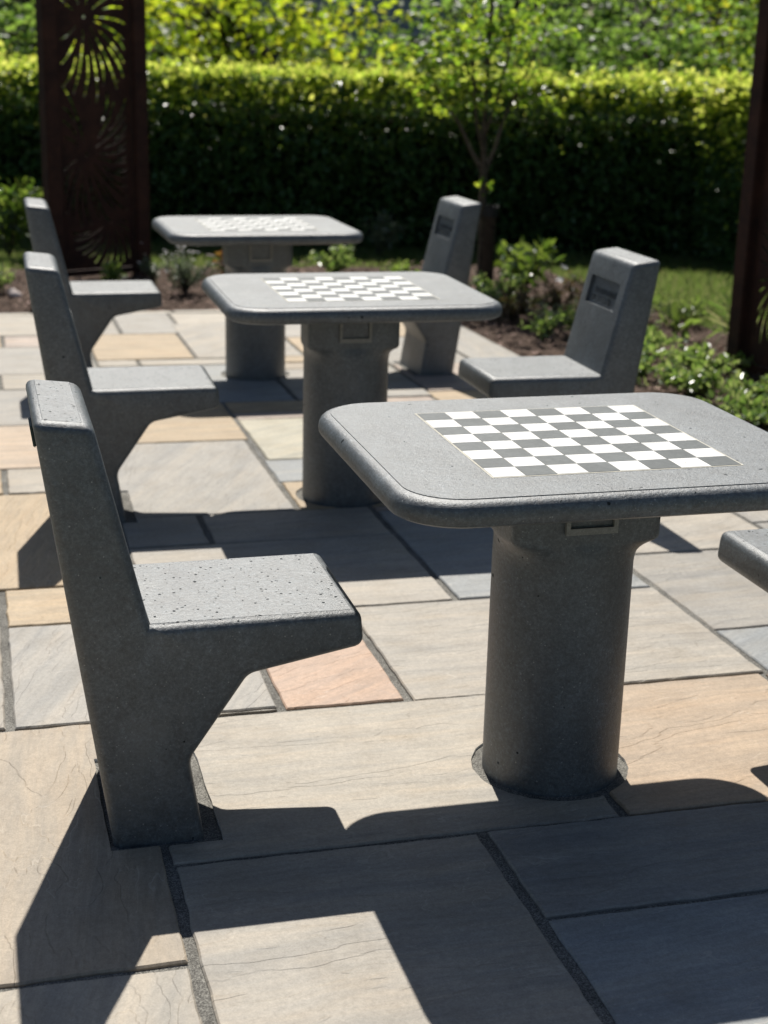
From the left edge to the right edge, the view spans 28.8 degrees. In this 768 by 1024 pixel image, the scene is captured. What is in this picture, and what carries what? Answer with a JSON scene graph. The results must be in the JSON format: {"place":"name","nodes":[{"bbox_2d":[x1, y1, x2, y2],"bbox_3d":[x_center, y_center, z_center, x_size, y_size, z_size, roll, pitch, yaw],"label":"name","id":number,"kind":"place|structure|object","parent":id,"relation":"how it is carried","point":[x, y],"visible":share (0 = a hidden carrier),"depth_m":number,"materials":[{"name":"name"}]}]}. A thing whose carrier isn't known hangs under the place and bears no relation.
{"place":"outdoors","nodes":[
{"label":"outdoors","id":0,"kind":"place"},
{"bbox_2d":[20,4,715,63],"label":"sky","id":1,"kind":"structure","parent":0,"point":[590,12],"materials":[{"name":"white"}]},
{"bbox_2d":[0,310,767,1023],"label":"paving","id":2,"kind":"structure","parent":0,"point":[446,930],"depth_m":3.20,"materials":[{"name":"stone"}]},
{"bbox_2d":[24,198,161,367],"bbox_3d":[-1.417,-1.059,7.305,0.624,0.909,0.388,-3,18,-14],"label":"concrete chair","id":3,"kind":"object","parent":2,"relation":"on","point":[96,307],"visible":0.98,"depth_m":7.14,"materials":[{"name":"grey concrete"}]},
{"bbox_2d":[23,252,219,523],"bbox_3d":[-0.904,-0.422,5.164,0.624,0.909,0.388,-3,18,-14],"label":"concrete chair","id":4,"kind":"object","parent":2,"relation":"on","point":[126,407],"visible":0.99,"depth_m":5.00,"materials":[{"name":"grey concrete"}]},
{"bbox_2d":[26,379,362,848],"bbox_3d":[-0.390,0.200,3.072,0.624,0.909,0.388,-3,18,-15],"label":"concrete chair","id":5,"kind":"object","parent":2,"relation":"on","point":[171,656],"visible":0.99,"depth_m":2.91,"materials":[{"name":"grey concrete"}]},
{"bbox_2d":[152,215,362,380],"bbox_3d":[-0.652,-1.060,7.572,0.953,0.791,0.828,-3,18,-16],"label":"chess table","id":6,"kind":"object","parent":2,"relation":"on","point":[256,244],"visible":0.83,"depth_m":7.40,"materials":[{"name":"concrete"}]},
{"bbox_2d":[202,272,501,506],"bbox_3d":[-0.140,-0.415,5.402,0.953,0.791,0.828,-3,18,-14],"label":"chess table","id":7,"kind":"object","parent":2,"relation":"on","point":[349,322],"visible":0.93,"depth_m":5.23,"materials":[{"name":"concrete"}]},
{"bbox_2d":[400,196,480,375],"bbox_3d":[0.135,-1.170,7.793,0.624,0.909,0.388,-3,18,-16],"label":"concrete chair","id":8,"kind":"object","parent":2,"relation":"on","point":[429,348],"visible":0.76,"depth_m":7.72,"materials":[{"name":"grey concrete"}]},
{"bbox_2d":[318,392,767,796],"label":"chess table","id":9,"kind":"object","parent":2,"relation":"on","point":[571,500],"visible":0.99,"depth_m":3.13,"materials":[{"name":"concrete"}]},
{"bbox_2d":[458,247,659,397],"bbox_3d":[0.627,-0.501,5.545,0.624,0.909,0.388,-3,18,-15],"label":"concrete chair","id":10,"kind":"object","parent":2,"relation":"on","point":[604,349],"visible":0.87,"depth_m":5.40,"materials":[{"name":"grey concrete"}]},
{"bbox_2d":[718,528,767,592],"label":"concrete chair","id":11,"kind":"object","parent":2,"relation":"on","point":[744,553],"visible":1,"depth_m":3.44,"materials":[{"name":"grey concrete"}]},
{"bbox_2d":[0,261,767,431],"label":"soil bed","id":12,"kind":"object","parent":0,"point":[515,339],"visible":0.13,"depth_m":9.65,"materials":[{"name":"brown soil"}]},
{"bbox_2d":[0,263,16,291],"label":"plant","id":13,"kind":"object","parent":12,"relation":"on","point":[4,280],"visible":1,"depth_m":10.40,"materials":[{"name":"green plant"}]},
{"bbox_2d":[6,288,16,293],"bbox_3d":[-2.580,-1.530,10.352,0.080,0.048,0.081,1,17,0],"label":"stone","id":14,"kind":"object","parent":12,"relation":"on","point":[10,289],"visible":0.55,"depth_m":10.33,"materials":[{"name":"grey stone"}]},
{"bbox_2d":[8,291,21,297],"bbox_3d":[-2.516,-1.482,10.192,0.100,0.061,0.106,1,17,0],"label":"stone","id":15,"kind":"object","parent":12,"relation":"on","point":[12,294],"visible":0.94,"depth_m":10.15,"materials":[{"name":"grey stone"}]},
{"bbox_2d":[35,0,150,276],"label":"garden screen","id":16,"kind":"object","parent":12,"relation":"on","point":[56,21],"visible":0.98,"depth_m":10.93,"materials":[{"name":"metal"}]},
{"bbox_2d":[98,260,126,280],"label":"leafy plant","id":17,"kind":"object","parent":12,"relation":"on","point":[109,272],"visible":0.91,"depth_m":10.73,"materials":[{"name":"green plant"}]},
{"bbox_2d":[138,256,162,282],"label":"leafy plant","id":18,"kind":"object","parent":12,"relation":"on","point":[151,271],"visible":0.97,"depth_m":10.82,"materials":[{"name":"green plant"}]},
{"bbox_2d":[137,242,224,293],"bbox_3d":[-1.369,-1.718,10.527,0.662,0.372,0.754,7,18,17],"label":"flowering plant","id":19,"kind":"object","parent":12,"relation":"on","point":[183,273],"visible":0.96,"depth_m":10.48,"materials":[{"name":"green plant"}]},
{"bbox_2d":[206,250,224,274],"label":"red plant","id":20,"kind":"object","parent":12,"relation":"on","point":[220,253],"visible":0.41,"depth_m":11.00,"materials":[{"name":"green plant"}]},
{"bbox_2d":[307,244,354,272],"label":"leafy plant","id":21,"kind":"object","parent":12,"relation":"on","point":[337,264],"visible":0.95,"depth_m":11.49,"materials":[{"name":"green plant"}]},
{"bbox_2d":[380,258,420,271],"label":"leafy plant","id":22,"kind":"object","parent":12,"relation":"on","point":[402,267],"visible":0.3,"depth_m":10.74,"materials":[{"name":"green plant"}]},
{"bbox_2d":[369,0,586,289],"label":"young tree","id":23,"kind":"object","parent":12,"relation":"on","point":[465,47],"visible":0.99,"depth_m":10.48,"materials":[{"name":"green plant"}]},
{"bbox_2d":[482,205,498,291],"bbox_3d":[0.758,-1.882,10.791,0.109,0.660,0.197,1,17,0],"label":"tree stake","id":24,"kind":"object","parent":12,"relation":"on","point":[490,213],"visible":0.93,"depth_m":10.70,"materials":[{"name":"brown wood"}]},
{"bbox_2d":[478,283,513,304],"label":"leafy plant","id":25,"kind":"object","parent":12,"relation":"on","point":[486,292],"visible":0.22,"depth_m":9.82,"materials":[{"name":"green plant"}]},
{"bbox_2d":[472,261,535,303],"bbox_3d":[0.805,-1.571,10.312,0.462,0.322,0.366,-4,18,-17],"label":"leafy plant","id":26,"kind":"object","parent":12,"relation":"on","point":[514,281],"visible":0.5,"depth_m":10.28,"materials":[{"name":"green plant"}]},
{"bbox_2d":[482,284,549,321],"bbox_3d":[0.849,-1.358,9.670,0.478,0.272,0.457,1,17,0],"label":"brown plant","id":27,"kind":"object","parent":12,"relation":"on","point":[516,311],"visible":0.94,"depth_m":9.63,"materials":[{"name":"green plant"}]},
{"bbox_2d":[494,234,565,289],"bbox_3d":[1.038,-1.786,10.785,0.560,0.478,0.601,-3,18,-14],"label":"leafy shrub","id":28,"kind":"object","parent":12,"relation":"on","point":[545,252],"visible":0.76,"depth_m":10.73,"materials":[{"name":"green plant"}]},
{"bbox_2d":[518,309,564,339],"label":"plant","id":29,"kind":"object","parent":12,"relation":"on","point":[542,329],"visible":0.98,"depth_m":9.01,"materials":[{"name":"green plant"}]},
{"bbox_2d":[524,298,577,326],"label":"plant","id":30,"kind":"object","parent":12,"relation":"on","point":[541,311],"visible":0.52,"depth_m":9.56,"materials":[{"name":"green plant"}]},
{"bbox_2d":[522,264,583,313],"bbox_3d":[1.134,-1.466,9.916,0.465,0.355,0.420,-10,21,-33],"label":"flowering plant","id":31,"kind":"object","parent":12,"relation":"on","point":[555,293],"visible":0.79,"depth_m":9.91,"materials":[{"name":"green plant"}]},
{"bbox_2d":[558,302,577,330],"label":"plant","id":32,"kind":"object","parent":12,"relation":"on","point":[568,312],"visible":0.46,"depth_m":9.22,"materials":[{"name":"green plant"}]},
{"bbox_2d":[562,270,585,296],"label":"brown plant","id":33,"kind":"object","parent":12,"relation":"on","point":[573,283],"visible":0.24,"depth_m":10.52,"materials":[{"name":"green plant"}]},
{"bbox_2d":[638,346,663,376],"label":"ground cover plant","id":34,"kind":"object","parent":12,"relation":"on","point":[644,358],"visible":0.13,"depth_m":7.97,"materials":[{"name":"green plant"}]},
{"bbox_2d":[647,323,663,332],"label":"plant","id":35,"kind":"object","parent":12,"relation":"on","point":[655,326],"visible":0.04,"depth_m":9.04,"materials":[{"name":"green plant"}]},
{"bbox_2d":[649,290,673,321],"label":"leafy plant","id":36,"kind":"object","parent":12,"relation":"on","point":[657,303],"visible":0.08,"depth_m":9.77,"materials":[{"name":"green plant"}]},
{"bbox_2d":[643,325,688,354],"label":"ground cover plant","id":37,"kind":"object","parent":12,"relation":"on","point":[654,339],"visible":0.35,"depth_m":8.61,"materials":[{"name":"green plant"}]},
{"bbox_2d":[655,300,700,342],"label":"leafy plant","id":38,"kind":"object","parent":12,"relation":"on","point":[676,319],"visible":0.92,"depth_m":9.21,"materials":[{"name":"green plant"}]},
{"bbox_2d":[655,295,725,327],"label":"plant","id":39,"kind":"object","parent":12,"relation":"on","point":[693,310],"visible":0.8,"depth_m":9.69,"materials":[{"name":"green plant"}]},
{"bbox_2d":[637,359,745,395],"bbox_3d":[1.559,-0.681,7.592,0.536,0.181,0.478,5,17,10],"label":"ground cover plant","id":40,"kind":"object","parent":12,"relation":"on","point":[697,380],"visible":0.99,"depth_m":7.54,"materials":[{"name":"green plant"}]},
{"bbox_2d":[655,337,755,373],"bbox_3d":[1.712,-0.835,8.141,0.536,0.174,0.582,-13,22,-39],"label":"ground cover plant","id":41,"kind":"object","parent":12,"relation":"on","point":[686,358],"visible":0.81,"depth_m":8.08,"materials":[{"name":"green plant"}]},
{"bbox_2d":[695,386,767,425],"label":"ground cover plant","id":42,"kind":"object","parent":12,"relation":"on","point":[754,412],"visible":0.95,"depth_m":6.90,"materials":[{"name":"green plant"}]},
{"bbox_2d":[704,287,767,348],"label":"plant","id":43,"kind":"object","parent":12,"relation":"on","point":[720,306],"visible":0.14,"depth_m":8.87,"materials":[{"name":"green plant"}]},
{"bbox_2d":[711,368,767,402],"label":"ground cover plant","id":44,"kind":"object","parent":12,"relation":"on","point":[759,389],"visible":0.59,"depth_m":7.40,"materials":[{"name":"green plant"}]},
{"bbox_2d":[725,0,767,376],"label":"garden screen","id":45,"kind":"object","parent":12,"relation":"on","point":[748,285],"visible":0.97,"depth_m":7.98,"materials":[{"name":"metal"}]},
{"bbox_2d":[0,234,767,339],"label":"lawn","id":46,"kind":"structure","parent":0,"point":[474,263],"depth_m":12.68,"materials":[{"name":"green plant"}]},
{"bbox_2d":[0,175,42,257],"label":"leafy shrub","id":47,"kind":"object","parent":46,"relation":"on","point":[12,216],"visible":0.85,"depth_m":12.22,"materials":[{"name":"green plant"}]},
{"bbox_2d":[32,0,413,113],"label":"garden tree","id":48,"kind":"object","parent":46,"relation":"on","point":[227,22],"visible":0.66,"depth_m":18.09,"materials":[{"name":"green plant"}]},
{"bbox_2d":[0,38,726,258],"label":"hedge","id":49,"kind":"object","parent":46,"relation":"on","point":[590,184],"visible":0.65,"depth_m":13.50,"materials":[{"name":"green plant"}]},
{"bbox_2d":[361,208,408,256],"bbox_3d":[0.030,-2.409,12.937,0.393,0.418,0.372,-11,21,-35],"label":"leafy plant","id":50,"kind":"object","parent":46,"relation":"on","point":[383,239],"visible":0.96,"depth_m":12.95,"materials":[{"name":"green plant"}]},
{"bbox_2d":[505,0,758,122],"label":"garden tree","id":51,"kind":"object","parent":46,"relation":"on","point":[618,50],"visible":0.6,"depth_m":17.64,"materials":[{"name":"green plant"}]},
{"bbox_2d":[684,54,767,268],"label":"hedge","id":52,"kind":"object","parent":46,"relation":"on","point":[727,102],"visible":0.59,"depth_m":12.94,"materials":[{"name":"green plant"}]},
{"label":"ground","id":53,"kind":"structure","parent":0,"visible":0},
{"bbox_2d":[0,0,187,101],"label":"garden tree","id":54,"kind":"object","parent":53,"relation":"on","point":[14,10],"visible":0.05,"depth_m":24.82,"materials":[{"name":"green plant"}]},
{"bbox_2d":[0,0,217,102],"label":"garden tree","id":55,"kind":"object","parent":53,"relation":"on","point":[21,17],"visible":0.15,"depth_m":20.47,"materials":[{"name":"green plant"}]},
{"bbox_2d":[214,0,505,55],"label":"tree","id":56,"kind":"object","parent":53,"relation":"on","point":[405,7],"depth_m":29.45,"materials":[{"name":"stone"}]},
{"bbox_2d":[378,34,433,55],"bbox_3d":[0.431,-8.837,29.752,1.100,1.300,0.047,0,17,-6],"label":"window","id":57,"kind":"structure","parent":56,"relation":"in","point":[394,36],"depth_m":29.57,"materials":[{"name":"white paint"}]},
{"bbox_2d":[0,0,749,110],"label":"woodland","id":58,"kind":"object","parent":53,"relation":"on","point":[608,16],"visible":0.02,"depth_m":37.03,"materials":[{"name":"green plant"}]},
{"bbox_2d":[193,51,751,138],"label":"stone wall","id":59,"kind":"structure","parent":53,"relation":"on","point":[274,57],"depth_m":23.79,"materials":[{"name":"stone"}]},
{"bbox_2d":[297,0,649,120],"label":"garden tree","id":60,"kind":"object","parent":53,"relation":"on","point":[461,4],"visible":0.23,"depth_m":19.71,"materials":[{"name":"green plant"}]},
{"bbox_2d":[624,0,758,71],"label":"garden tree","id":61,"kind":"object","parent":53,"relation":"on","point":[715,27],"visible":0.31,"depth_m":18.96,"materials":[{"name":"green plant"}]},
{"bbox_2d":[628,0,757,62],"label":"garden tree","id":62,"kind":"object","parent":53,"relation":"on","point":[701,29],"visible":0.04,"depth_m":25.37,"materials":[{"name":"green plant"}]}
]}

